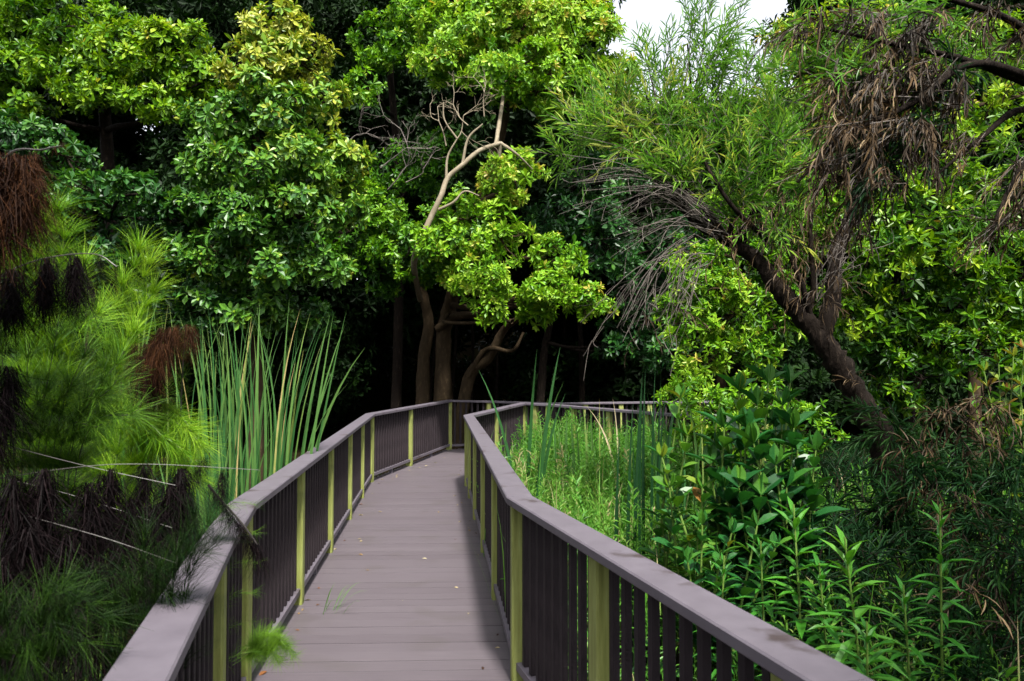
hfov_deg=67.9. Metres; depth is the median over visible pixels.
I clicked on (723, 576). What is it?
lance weed
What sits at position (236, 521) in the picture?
restio
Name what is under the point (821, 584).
lance weed
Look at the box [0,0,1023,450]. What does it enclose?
background woodland
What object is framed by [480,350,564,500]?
bulrush
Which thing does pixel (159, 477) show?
undergrowth
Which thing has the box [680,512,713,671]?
lance weed
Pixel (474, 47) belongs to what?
broadleaf tree
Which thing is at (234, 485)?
bulrush
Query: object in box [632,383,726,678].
broadleaf shrub
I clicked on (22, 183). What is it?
restio
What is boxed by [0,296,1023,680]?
ground
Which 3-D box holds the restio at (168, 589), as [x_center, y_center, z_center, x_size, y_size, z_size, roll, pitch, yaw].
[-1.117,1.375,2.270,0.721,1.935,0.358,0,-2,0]
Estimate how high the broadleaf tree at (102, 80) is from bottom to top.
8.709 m
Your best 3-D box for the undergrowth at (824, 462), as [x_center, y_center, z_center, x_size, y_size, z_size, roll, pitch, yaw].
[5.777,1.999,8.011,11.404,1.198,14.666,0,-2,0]
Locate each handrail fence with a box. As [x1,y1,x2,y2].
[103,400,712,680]
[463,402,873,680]
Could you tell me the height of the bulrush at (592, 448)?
1.928 m
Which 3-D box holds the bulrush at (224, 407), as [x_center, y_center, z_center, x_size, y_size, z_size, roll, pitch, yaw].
[-2.488,1.099,6.493,0.724,2.806,0.640,0,-2,0]
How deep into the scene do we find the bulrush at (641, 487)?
5.66 m
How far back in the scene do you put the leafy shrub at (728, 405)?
8.61 m
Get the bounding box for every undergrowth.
[0,453,398,680]
[577,430,1023,680]
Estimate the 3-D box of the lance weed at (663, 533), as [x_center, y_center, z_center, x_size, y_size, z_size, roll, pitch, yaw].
[0.983,1.737,4.851,0.240,1.377,0.238,0,-2,0]
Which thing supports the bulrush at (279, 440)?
on the ground
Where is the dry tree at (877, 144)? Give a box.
[739,0,1023,274]
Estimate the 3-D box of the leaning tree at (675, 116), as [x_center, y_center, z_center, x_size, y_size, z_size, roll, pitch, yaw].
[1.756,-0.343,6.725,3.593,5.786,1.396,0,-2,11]
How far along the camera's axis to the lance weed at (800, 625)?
3.64 m
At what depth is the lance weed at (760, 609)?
3.86 m
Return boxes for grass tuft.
[323,583,359,614]
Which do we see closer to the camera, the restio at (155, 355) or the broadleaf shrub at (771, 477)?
the restio at (155, 355)
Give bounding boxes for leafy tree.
[650,189,848,396]
[750,0,1023,489]
[808,149,1023,496]
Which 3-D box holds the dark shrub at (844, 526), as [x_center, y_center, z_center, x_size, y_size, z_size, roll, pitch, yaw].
[1.904,1.612,4.823,1.526,1.771,1.653,0,-2,0]
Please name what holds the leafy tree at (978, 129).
on the ground
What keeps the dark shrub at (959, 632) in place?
on the ground
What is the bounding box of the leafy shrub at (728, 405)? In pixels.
[652,367,850,491]
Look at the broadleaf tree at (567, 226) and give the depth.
16.11 m
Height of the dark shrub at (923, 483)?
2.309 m
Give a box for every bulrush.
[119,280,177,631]
[158,409,274,561]
[170,305,363,524]
[179,310,268,545]
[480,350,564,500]
[553,401,628,540]
[614,374,675,671]
[643,383,721,528]
[995,450,1023,680]
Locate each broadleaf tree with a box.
[0,0,238,482]
[311,0,470,408]
[350,0,642,461]
[521,146,711,431]
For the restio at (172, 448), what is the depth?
3.82 m
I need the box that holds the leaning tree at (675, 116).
[513,0,919,638]
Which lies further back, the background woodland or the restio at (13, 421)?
the background woodland
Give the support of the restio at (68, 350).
on the ground
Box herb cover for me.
[471,406,1023,680]
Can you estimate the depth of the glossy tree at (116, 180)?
9.55 m
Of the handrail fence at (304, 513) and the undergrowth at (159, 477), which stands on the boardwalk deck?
the handrail fence at (304, 513)
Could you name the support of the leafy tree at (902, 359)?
on the ground
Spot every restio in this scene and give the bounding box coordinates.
[0,142,91,310]
[0,182,130,680]
[0,250,172,673]
[0,446,254,680]
[0,543,147,680]
[11,481,254,680]
[60,220,182,680]
[84,377,230,678]
[113,324,205,572]
[196,484,283,591]
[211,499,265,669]
[232,620,303,675]
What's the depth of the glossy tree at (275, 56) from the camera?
9.15 m
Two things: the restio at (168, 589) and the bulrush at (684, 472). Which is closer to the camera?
the restio at (168, 589)
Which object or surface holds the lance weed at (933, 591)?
on the ground
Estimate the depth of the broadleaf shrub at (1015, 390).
6.97 m
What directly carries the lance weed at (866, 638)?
on the ground
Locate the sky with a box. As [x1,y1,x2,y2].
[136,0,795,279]
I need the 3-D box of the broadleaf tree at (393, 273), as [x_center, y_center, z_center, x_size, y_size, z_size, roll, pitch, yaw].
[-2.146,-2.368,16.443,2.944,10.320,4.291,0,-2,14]
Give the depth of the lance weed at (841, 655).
3.26 m
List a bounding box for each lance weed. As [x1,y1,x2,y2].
[650,504,678,666]
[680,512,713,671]
[693,553,740,680]
[734,537,793,680]
[755,496,855,675]
[790,551,873,664]
[806,525,910,680]
[836,615,900,679]
[869,574,941,680]
[902,501,986,680]
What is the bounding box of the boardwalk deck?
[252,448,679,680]
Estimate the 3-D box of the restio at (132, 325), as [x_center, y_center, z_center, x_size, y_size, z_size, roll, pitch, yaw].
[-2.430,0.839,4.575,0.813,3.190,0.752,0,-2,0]
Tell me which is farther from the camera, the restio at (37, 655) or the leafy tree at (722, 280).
the leafy tree at (722, 280)
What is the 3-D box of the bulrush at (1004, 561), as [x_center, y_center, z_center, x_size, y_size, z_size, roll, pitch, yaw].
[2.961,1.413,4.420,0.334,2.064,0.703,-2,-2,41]
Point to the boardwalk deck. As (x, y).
(428, 628)
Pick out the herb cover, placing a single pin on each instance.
(597, 514)
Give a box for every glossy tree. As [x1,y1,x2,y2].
[0,108,195,489]
[155,0,376,488]
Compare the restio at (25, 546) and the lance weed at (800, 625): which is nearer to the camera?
the restio at (25, 546)
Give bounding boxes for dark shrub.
[690,445,982,673]
[822,370,1023,663]
[847,494,1023,680]
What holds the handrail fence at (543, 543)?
on the boardwalk deck
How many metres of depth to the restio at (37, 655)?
1.81 m
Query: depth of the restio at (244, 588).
3.35 m
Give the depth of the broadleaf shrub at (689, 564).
4.37 m
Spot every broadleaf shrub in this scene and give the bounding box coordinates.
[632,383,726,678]
[672,509,791,680]
[681,363,849,680]
[962,339,1023,596]
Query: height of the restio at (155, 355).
2.490 m
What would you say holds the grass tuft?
on the boardwalk deck
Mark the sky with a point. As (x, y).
(645, 11)
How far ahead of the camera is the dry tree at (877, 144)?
4.42 m
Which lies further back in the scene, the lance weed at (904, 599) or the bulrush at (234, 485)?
the bulrush at (234, 485)
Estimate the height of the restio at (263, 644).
0.273 m

